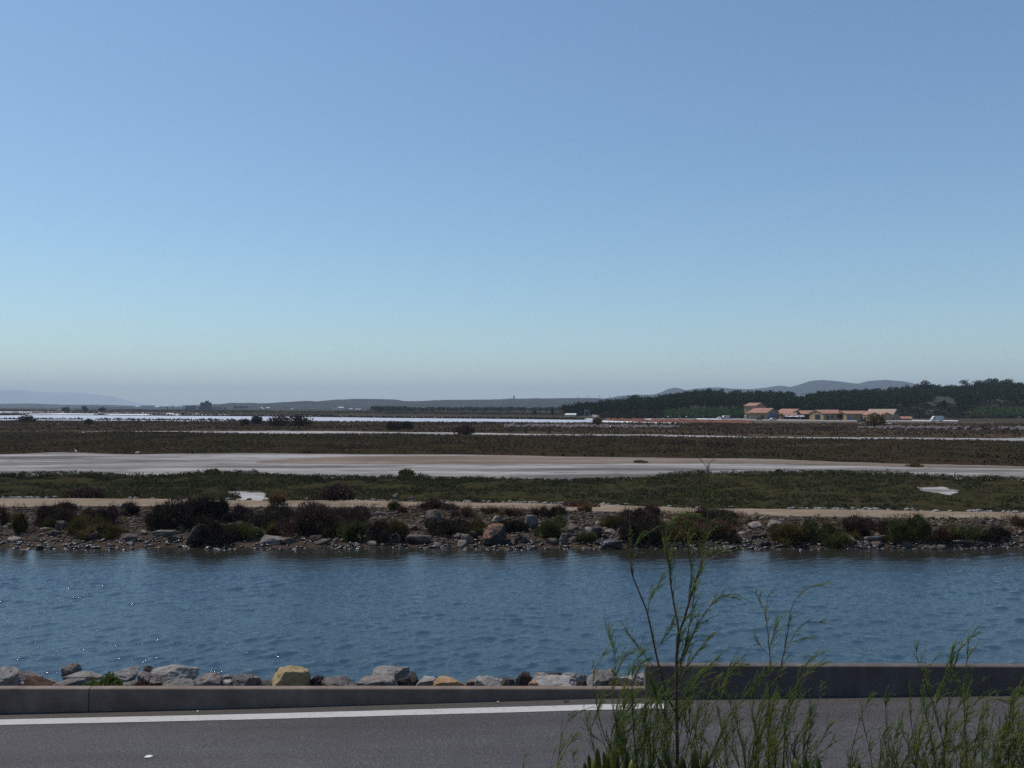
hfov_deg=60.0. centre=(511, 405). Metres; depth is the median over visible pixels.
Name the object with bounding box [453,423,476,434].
shrub
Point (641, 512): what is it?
shrub
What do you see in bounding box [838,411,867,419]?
long shed
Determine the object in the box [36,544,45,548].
stone
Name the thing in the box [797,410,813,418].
shed
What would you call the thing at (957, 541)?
stone
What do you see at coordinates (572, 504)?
shrub
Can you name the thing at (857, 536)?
shrub
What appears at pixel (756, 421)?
dry earth
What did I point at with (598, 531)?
rock
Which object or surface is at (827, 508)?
rubble
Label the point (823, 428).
shrub
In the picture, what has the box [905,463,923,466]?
shrub
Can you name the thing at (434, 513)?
rock
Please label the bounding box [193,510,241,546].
shrub
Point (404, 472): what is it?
shrub
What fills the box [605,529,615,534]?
stone
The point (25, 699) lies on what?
concrete wall
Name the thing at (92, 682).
stonecrop plant
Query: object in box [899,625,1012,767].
tamarisk shrub
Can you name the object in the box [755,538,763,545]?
stone
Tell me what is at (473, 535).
rock
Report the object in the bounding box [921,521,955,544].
shrub
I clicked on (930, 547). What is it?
stone
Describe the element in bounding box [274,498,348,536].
shrub
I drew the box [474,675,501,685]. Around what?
rock
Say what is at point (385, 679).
rock
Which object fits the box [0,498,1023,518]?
dirt track
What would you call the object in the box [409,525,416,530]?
stone
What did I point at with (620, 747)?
tamarisk shrub
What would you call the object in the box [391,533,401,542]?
stone
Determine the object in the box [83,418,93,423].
shrub
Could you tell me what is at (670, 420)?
red earth bank
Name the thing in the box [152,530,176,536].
rock
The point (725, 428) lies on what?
dry scrub
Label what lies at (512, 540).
rock
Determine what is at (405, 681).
rock
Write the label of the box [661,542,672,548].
stone
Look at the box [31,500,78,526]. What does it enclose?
shrub
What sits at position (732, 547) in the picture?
rock
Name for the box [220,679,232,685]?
rock
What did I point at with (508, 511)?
shrub
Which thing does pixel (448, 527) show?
shrub
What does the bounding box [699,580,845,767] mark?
tamarisk shrub
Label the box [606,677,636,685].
rock
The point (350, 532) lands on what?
shrub
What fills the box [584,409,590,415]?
stone ruin
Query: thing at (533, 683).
rock
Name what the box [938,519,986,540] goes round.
shrub
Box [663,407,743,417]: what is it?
trees
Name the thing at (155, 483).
saltmarsh scrub
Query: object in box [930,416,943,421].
camper van
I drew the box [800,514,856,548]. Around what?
shrub
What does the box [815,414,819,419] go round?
doorway
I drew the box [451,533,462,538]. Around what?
stone
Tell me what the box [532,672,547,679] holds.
rock
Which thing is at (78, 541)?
stone
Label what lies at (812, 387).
mountains
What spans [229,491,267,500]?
salt flat
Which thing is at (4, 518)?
shrub
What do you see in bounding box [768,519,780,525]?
rock
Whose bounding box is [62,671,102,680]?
rock
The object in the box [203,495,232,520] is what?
shrub
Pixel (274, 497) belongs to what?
shrub
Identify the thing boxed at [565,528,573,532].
stone
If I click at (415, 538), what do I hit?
rock
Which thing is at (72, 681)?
rock
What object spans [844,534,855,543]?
stone
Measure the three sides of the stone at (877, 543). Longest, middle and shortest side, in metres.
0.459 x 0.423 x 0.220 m
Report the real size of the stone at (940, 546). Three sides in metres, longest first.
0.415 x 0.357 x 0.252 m
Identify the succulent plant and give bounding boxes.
[583,748,638,767]
[657,745,708,767]
[793,754,821,767]
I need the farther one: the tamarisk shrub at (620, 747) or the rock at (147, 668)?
the rock at (147, 668)
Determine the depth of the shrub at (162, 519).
37.08 m
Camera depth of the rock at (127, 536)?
35.21 m
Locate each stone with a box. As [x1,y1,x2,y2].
[7,536,20,542]
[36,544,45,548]
[72,539,81,543]
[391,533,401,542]
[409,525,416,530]
[434,542,441,547]
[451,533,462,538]
[549,539,558,544]
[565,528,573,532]
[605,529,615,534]
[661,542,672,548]
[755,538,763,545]
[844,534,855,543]
[858,545,867,548]
[871,541,881,546]
[925,546,937,548]
[937,544,946,548]
[949,539,968,544]
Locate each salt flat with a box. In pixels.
[0,452,1023,480]
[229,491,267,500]
[917,487,958,494]
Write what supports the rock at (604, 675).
on the cobbles
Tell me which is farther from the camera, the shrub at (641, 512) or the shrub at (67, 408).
the shrub at (67, 408)
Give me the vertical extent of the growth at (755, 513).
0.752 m
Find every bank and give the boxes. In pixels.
[0,506,1023,548]
[606,418,751,422]
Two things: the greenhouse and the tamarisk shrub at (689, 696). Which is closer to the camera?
the tamarisk shrub at (689, 696)
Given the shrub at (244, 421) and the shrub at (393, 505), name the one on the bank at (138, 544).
the shrub at (393, 505)
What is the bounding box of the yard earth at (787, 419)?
[650,418,940,421]
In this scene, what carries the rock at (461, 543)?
on the bank at (138, 544)
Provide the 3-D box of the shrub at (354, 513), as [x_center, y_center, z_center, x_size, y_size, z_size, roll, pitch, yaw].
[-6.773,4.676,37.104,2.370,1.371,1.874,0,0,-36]
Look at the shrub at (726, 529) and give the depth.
35.01 m
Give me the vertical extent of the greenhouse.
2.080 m
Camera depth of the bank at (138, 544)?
35.01 m
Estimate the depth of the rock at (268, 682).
12.55 m
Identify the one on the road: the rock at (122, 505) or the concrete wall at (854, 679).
the concrete wall at (854, 679)
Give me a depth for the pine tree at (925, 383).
559.50 m
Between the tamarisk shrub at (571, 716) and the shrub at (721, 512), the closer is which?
the tamarisk shrub at (571, 716)
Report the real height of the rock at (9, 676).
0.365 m
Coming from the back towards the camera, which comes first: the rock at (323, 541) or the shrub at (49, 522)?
the shrub at (49, 522)
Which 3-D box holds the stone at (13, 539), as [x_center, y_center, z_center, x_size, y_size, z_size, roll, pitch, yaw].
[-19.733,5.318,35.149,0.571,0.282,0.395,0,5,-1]
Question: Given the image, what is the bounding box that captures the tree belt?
[370,405,561,410]
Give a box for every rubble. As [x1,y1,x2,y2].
[0,505,1023,543]
[0,537,1023,550]
[1,496,1023,512]
[504,423,1023,430]
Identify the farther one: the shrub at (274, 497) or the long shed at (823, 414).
the long shed at (823, 414)
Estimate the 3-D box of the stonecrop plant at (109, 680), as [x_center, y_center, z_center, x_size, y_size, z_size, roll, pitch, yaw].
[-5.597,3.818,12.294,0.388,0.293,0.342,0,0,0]
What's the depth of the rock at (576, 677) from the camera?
12.90 m
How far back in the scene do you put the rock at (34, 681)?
12.26 m
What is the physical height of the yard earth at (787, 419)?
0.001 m
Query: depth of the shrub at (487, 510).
40.10 m
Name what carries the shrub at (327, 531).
on the bank at (138, 544)
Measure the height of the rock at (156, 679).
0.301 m
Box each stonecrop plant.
[82,678,104,685]
[97,671,122,685]
[134,676,151,685]
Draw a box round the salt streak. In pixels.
[135,431,1023,440]
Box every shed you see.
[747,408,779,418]
[778,409,800,418]
[780,413,797,418]
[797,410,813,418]
[808,410,841,419]
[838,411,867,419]
[862,412,879,419]
[875,412,892,419]
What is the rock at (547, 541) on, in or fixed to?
on the bank at (138, 544)
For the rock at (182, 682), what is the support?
on the canal bank
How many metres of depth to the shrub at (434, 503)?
40.99 m
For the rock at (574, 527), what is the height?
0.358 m
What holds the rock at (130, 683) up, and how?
on the canal bank
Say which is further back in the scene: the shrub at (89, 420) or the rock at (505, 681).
the shrub at (89, 420)
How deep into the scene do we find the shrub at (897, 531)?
34.68 m
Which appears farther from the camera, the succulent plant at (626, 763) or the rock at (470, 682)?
the rock at (470, 682)
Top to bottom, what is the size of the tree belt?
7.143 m
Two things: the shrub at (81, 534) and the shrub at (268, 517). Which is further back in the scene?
the shrub at (268, 517)
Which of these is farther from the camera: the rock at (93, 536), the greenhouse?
the greenhouse
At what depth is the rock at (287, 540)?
34.82 m
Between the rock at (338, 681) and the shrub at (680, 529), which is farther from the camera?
the shrub at (680, 529)
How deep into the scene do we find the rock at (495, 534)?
34.62 m
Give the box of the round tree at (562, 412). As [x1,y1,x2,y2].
[558,405,567,415]
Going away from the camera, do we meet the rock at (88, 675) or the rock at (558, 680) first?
the rock at (558, 680)
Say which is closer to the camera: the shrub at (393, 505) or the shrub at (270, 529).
the shrub at (270, 529)
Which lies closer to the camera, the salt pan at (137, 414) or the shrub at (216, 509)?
the shrub at (216, 509)
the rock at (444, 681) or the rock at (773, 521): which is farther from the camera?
the rock at (773, 521)
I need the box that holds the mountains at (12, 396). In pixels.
[0,389,225,405]
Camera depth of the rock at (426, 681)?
12.34 m
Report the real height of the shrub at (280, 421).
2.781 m
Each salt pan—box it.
[0,415,606,422]
[48,413,594,419]
[602,421,670,422]
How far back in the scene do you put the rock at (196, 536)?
34.64 m
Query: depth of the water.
24.11 m
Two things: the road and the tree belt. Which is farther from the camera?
the tree belt
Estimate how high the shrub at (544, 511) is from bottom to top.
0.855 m
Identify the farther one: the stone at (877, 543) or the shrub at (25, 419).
the shrub at (25, 419)
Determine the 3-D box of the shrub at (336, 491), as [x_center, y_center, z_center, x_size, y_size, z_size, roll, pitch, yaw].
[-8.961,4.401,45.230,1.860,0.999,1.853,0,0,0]
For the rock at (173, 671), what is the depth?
12.92 m
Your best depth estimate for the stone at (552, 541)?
34.64 m
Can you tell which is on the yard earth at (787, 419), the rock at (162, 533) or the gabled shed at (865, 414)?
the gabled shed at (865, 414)
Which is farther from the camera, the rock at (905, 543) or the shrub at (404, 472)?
the shrub at (404, 472)
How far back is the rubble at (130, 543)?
34.46 m
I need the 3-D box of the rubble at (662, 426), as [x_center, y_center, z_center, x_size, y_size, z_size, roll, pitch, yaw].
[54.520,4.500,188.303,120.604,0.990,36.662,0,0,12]
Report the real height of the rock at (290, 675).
0.407 m
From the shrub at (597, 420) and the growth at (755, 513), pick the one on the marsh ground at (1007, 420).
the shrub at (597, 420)
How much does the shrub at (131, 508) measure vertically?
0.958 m
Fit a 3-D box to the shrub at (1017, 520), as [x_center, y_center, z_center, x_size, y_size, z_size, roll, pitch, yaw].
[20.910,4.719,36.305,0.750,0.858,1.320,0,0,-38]
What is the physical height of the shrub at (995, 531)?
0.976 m
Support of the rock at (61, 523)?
on the bank at (138, 544)
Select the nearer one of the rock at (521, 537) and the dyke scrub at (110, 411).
the rock at (521, 537)
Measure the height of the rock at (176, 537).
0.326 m
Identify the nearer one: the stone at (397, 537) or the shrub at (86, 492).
the stone at (397, 537)
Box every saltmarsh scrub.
[0,430,1023,465]
[0,470,1023,512]
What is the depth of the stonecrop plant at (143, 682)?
12.18 m
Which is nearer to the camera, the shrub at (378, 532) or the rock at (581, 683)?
the rock at (581, 683)
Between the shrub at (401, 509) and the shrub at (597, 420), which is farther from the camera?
the shrub at (597, 420)
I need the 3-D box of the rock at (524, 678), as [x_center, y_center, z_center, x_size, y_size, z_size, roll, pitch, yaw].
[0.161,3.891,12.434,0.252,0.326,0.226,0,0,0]
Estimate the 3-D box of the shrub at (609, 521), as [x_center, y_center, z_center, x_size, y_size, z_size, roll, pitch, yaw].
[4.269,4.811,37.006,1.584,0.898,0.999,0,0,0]
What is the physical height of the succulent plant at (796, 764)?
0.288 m
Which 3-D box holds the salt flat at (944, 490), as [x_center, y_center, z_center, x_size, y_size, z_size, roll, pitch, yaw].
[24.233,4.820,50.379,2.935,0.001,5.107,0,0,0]
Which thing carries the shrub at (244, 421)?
on the marsh ground at (1007, 420)
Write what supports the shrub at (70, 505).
on the bank at (138, 544)
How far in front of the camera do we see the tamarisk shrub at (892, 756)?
4.69 m
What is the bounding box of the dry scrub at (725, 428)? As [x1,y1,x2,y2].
[0,420,1023,437]
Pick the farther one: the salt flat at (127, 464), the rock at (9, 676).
the salt flat at (127, 464)
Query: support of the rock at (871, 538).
on the bank at (138, 544)
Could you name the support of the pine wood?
on the pine hill at (938, 398)
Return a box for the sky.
[0,0,1023,404]
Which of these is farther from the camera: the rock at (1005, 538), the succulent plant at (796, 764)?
the rock at (1005, 538)
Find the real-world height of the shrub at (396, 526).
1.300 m
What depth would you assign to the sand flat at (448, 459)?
78.28 m
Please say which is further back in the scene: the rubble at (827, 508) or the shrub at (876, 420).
the shrub at (876, 420)
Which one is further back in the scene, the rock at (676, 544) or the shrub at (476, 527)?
the shrub at (476, 527)
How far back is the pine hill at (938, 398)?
438.15 m
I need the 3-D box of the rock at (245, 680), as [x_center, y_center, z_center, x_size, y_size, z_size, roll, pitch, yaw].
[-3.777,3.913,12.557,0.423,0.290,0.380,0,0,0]
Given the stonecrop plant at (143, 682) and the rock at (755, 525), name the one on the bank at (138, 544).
the rock at (755, 525)
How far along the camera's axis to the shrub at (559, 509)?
39.03 m
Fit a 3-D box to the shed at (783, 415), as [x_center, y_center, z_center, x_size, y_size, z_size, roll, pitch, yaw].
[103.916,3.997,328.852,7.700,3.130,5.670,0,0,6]
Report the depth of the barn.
306.84 m
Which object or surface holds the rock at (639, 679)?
on the canal bank
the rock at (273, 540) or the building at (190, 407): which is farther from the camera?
the building at (190, 407)
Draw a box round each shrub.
[0,504,14,525]
[9,510,29,533]
[14,414,37,422]
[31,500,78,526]
[39,513,55,527]
[56,498,81,511]
[61,406,70,411]
[63,486,108,497]
[65,512,112,534]
[73,524,100,540]
[80,501,122,525]
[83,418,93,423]
[95,521,133,539]
[119,499,141,516]
[143,493,207,530]
[182,492,216,516]
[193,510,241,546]
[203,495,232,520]
[220,502,255,522]
[227,519,266,539]
[239,418,249,425]
[244,497,300,532]
[250,415,262,423]
[263,519,280,535]
[266,415,288,425]
[266,491,287,503]
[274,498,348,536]
[286,414,313,425]
[318,483,353,499]
[319,518,344,537]
[322,501,375,526]
[334,518,372,541]
[361,516,390,542]
[380,515,410,540]
[385,420,400,429]
[387,498,401,509]
[395,503,408,513]
[398,468,415,475]
[399,421,413,429]
[416,495,461,509]
[423,512,471,535]
[451,503,477,517]
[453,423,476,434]
[460,514,491,534]
[479,505,502,513]
[494,517,530,531]
[497,505,525,515]
[523,706,596,767]
[529,503,552,516]
[531,512,568,538]
[550,502,570,515]
[561,500,600,506]
[574,528,599,541]
[576,501,593,511]
[581,613,679,767]
[592,417,602,423]
[596,513,626,527]
[615,508,668,545]
[618,502,651,523]
[620,438,748,767]
[633,460,647,462]
[644,500,664,514]
[651,514,707,544]
[684,502,741,524]
[689,516,741,543]
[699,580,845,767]
[765,519,813,547]
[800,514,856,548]
[808,425,837,431]
[840,510,894,536]
[846,682,930,767]
[847,530,861,540]
[862,414,886,426]
[882,516,919,544]
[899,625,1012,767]
[904,511,935,541]
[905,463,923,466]
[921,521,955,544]
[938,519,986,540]
[965,521,1014,542]
[967,425,1002,429]
[978,677,1023,767]
[1009,511,1023,526]
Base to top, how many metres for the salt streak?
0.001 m
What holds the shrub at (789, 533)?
on the bank at (138, 544)
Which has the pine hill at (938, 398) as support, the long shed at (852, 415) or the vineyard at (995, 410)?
the vineyard at (995, 410)
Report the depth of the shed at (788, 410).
342.08 m
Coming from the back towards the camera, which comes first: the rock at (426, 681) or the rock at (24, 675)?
the rock at (24, 675)
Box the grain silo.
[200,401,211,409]
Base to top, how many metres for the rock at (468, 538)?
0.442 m
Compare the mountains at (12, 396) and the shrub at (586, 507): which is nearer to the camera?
the shrub at (586, 507)
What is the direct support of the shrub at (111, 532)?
on the bank at (138, 544)
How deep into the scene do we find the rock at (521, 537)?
34.82 m
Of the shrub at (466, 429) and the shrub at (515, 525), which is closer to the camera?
the shrub at (515, 525)
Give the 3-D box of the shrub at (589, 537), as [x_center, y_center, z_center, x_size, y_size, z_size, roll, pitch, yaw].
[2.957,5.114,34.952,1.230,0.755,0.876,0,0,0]
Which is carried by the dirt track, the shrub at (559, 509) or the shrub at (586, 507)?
the shrub at (586, 507)
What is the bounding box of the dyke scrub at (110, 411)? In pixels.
[0,408,595,420]
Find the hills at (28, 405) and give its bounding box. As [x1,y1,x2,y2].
[0,403,140,406]
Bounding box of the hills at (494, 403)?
[37,398,625,408]
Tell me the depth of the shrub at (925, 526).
34.83 m
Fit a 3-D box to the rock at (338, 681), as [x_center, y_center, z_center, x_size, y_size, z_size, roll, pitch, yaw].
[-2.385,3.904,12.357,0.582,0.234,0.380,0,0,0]
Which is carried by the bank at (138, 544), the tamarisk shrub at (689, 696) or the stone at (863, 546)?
the stone at (863, 546)
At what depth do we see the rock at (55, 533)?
35.94 m
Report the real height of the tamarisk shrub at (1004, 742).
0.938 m
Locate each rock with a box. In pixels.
[0,666,19,685]
[19,671,43,681]
[23,676,55,685]
[47,530,61,536]
[52,677,86,685]
[56,520,68,529]
[61,663,81,677]
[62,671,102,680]
[85,531,99,539]
[111,665,140,681]
[118,533,141,540]
[120,502,132,509]
[122,680,136,685]
[137,671,167,685]
[143,665,153,671]
[150,664,198,679]
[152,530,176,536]
[162,678,195,685]
[167,535,182,540]
[186,523,213,544]
[195,672,223,685]
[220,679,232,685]
[229,674,260,685]
[255,679,272,685]
[259,535,282,544]
[272,665,310,685]
[280,537,294,543]
[310,535,322,540]
[311,675,324,685]
[317,538,328,544]
[321,676,356,685]
[356,673,396,685]
[368,541,376,545]
[372,665,409,682]
[396,677,412,685]
[406,534,429,542]
[407,672,418,685]
[417,676,435,685]
[425,509,441,520]
[433,676,465,685]
[457,540,466,547]
[461,534,472,542]
[465,679,475,685]
[469,531,477,538]
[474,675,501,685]
[482,523,506,544]
[500,677,514,685]
[506,538,516,543]
[515,671,531,685]
[517,533,526,543]
[525,515,537,528]
[528,680,537,685]
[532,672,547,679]
[534,675,575,685]
[545,538,558,543]
[548,672,561,674]
[559,533,567,544]
[562,672,586,680]
[568,525,578,530]
[576,680,586,685]
[586,670,615,685]
[591,525,602,536]
[600,539,621,548]
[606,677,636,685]
[633,671,643,685]
[670,542,682,546]
[722,545,739,548]
[748,521,761,529]
[750,534,760,539]
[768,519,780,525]
[863,535,886,540]
[900,541,911,545]
[965,540,976,545]
[999,535,1011,541]
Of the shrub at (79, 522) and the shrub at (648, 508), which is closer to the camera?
the shrub at (79, 522)
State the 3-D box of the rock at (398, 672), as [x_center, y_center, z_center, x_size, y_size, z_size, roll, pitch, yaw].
[-1.774,3.927,12.956,0.505,0.233,0.365,0,0,12]
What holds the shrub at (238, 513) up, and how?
on the bank at (138, 544)
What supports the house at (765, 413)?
on the yard earth at (787, 419)
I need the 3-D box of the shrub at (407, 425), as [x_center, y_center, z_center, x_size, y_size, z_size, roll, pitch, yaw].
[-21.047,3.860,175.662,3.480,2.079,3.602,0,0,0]
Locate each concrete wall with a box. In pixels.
[0,686,91,712]
[89,686,644,710]
[644,663,1023,697]
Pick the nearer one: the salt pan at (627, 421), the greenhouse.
the salt pan at (627, 421)
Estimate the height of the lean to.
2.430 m
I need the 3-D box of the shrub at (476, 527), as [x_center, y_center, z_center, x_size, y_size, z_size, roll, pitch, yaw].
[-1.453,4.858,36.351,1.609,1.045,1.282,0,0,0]
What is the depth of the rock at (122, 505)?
41.09 m
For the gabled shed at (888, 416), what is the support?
on the yard earth at (787, 419)
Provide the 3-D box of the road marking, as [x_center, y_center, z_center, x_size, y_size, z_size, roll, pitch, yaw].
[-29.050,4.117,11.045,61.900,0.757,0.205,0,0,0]
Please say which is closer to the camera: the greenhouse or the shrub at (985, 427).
the shrub at (985, 427)
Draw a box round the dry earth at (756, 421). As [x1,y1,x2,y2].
[744,420,1023,423]
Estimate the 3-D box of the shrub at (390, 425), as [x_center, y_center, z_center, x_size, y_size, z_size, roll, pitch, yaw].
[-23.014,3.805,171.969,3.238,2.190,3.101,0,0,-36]
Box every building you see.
[141,405,155,408]
[186,406,195,408]
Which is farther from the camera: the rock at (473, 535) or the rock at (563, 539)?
the rock at (473, 535)
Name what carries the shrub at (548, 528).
on the bank at (138, 544)
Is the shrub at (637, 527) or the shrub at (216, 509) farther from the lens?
the shrub at (216, 509)
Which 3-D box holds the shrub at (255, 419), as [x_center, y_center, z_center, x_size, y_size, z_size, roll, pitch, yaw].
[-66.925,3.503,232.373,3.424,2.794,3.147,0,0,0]
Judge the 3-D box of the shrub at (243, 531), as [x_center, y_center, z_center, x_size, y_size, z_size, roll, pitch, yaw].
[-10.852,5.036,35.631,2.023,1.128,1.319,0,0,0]
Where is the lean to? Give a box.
[899,416,911,419]
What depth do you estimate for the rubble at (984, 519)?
37.16 m
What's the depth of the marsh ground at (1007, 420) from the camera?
452.86 m
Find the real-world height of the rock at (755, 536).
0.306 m
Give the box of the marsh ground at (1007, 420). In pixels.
[0,406,1023,494]
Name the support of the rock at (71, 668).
on the canal bank
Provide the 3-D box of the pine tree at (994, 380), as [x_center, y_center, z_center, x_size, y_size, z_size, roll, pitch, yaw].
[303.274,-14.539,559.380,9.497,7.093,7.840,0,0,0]
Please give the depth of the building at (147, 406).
1270.00 m
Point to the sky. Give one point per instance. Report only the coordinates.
(213, 201)
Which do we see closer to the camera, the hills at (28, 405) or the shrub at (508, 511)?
the shrub at (508, 511)
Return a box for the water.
[0,547,1023,685]
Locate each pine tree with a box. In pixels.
[919,380,931,385]
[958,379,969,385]
[985,378,998,381]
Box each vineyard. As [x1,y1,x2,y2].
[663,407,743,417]
[970,405,1023,416]
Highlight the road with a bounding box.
[0,694,1023,767]
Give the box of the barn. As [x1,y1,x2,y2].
[868,409,899,419]
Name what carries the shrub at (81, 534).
on the bank at (138, 544)
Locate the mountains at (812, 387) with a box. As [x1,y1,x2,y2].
[606,380,916,398]
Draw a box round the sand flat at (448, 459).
[256,455,1023,467]
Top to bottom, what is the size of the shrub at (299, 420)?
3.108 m
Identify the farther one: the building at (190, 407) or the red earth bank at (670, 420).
the building at (190, 407)
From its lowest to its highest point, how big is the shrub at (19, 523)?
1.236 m
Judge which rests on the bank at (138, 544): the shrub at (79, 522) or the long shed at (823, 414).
the shrub at (79, 522)
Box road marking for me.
[0,704,663,724]
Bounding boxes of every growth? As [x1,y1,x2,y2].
[12,503,1022,535]
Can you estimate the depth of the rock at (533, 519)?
37.04 m
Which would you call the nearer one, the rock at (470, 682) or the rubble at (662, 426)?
the rock at (470, 682)
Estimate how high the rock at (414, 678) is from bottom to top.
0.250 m
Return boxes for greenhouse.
[565,413,576,416]
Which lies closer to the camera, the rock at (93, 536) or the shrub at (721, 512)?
the rock at (93, 536)
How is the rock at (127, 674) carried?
on the canal bank
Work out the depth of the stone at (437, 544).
34.44 m
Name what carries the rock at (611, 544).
on the bank at (138, 544)
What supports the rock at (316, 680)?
on the canal bank
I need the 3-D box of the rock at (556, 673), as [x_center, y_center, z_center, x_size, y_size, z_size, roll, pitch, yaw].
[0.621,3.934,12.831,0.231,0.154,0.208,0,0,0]
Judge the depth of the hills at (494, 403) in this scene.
1661.67 m
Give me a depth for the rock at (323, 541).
34.79 m
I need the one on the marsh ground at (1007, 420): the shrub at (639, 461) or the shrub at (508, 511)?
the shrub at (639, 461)
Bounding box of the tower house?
[744,403,766,414]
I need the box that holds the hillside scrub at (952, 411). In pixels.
[597,400,1023,418]
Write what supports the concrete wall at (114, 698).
on the road
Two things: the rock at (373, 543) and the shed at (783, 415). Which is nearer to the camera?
the rock at (373, 543)
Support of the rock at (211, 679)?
on the canal bank
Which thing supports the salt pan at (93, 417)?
on the marsh ground at (1007, 420)
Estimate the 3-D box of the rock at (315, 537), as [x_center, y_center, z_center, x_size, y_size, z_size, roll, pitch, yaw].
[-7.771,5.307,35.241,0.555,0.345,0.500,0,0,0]
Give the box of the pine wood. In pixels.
[560,380,1023,415]
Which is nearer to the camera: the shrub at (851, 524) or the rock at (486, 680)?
the rock at (486, 680)
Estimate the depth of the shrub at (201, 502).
38.50 m
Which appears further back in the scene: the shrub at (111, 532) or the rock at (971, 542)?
the shrub at (111, 532)
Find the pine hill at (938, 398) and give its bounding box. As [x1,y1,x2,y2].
[578,395,1023,417]
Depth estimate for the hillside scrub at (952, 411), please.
370.78 m
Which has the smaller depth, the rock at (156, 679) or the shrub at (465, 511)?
the rock at (156, 679)
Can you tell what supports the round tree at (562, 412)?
on the marsh ground at (1007, 420)

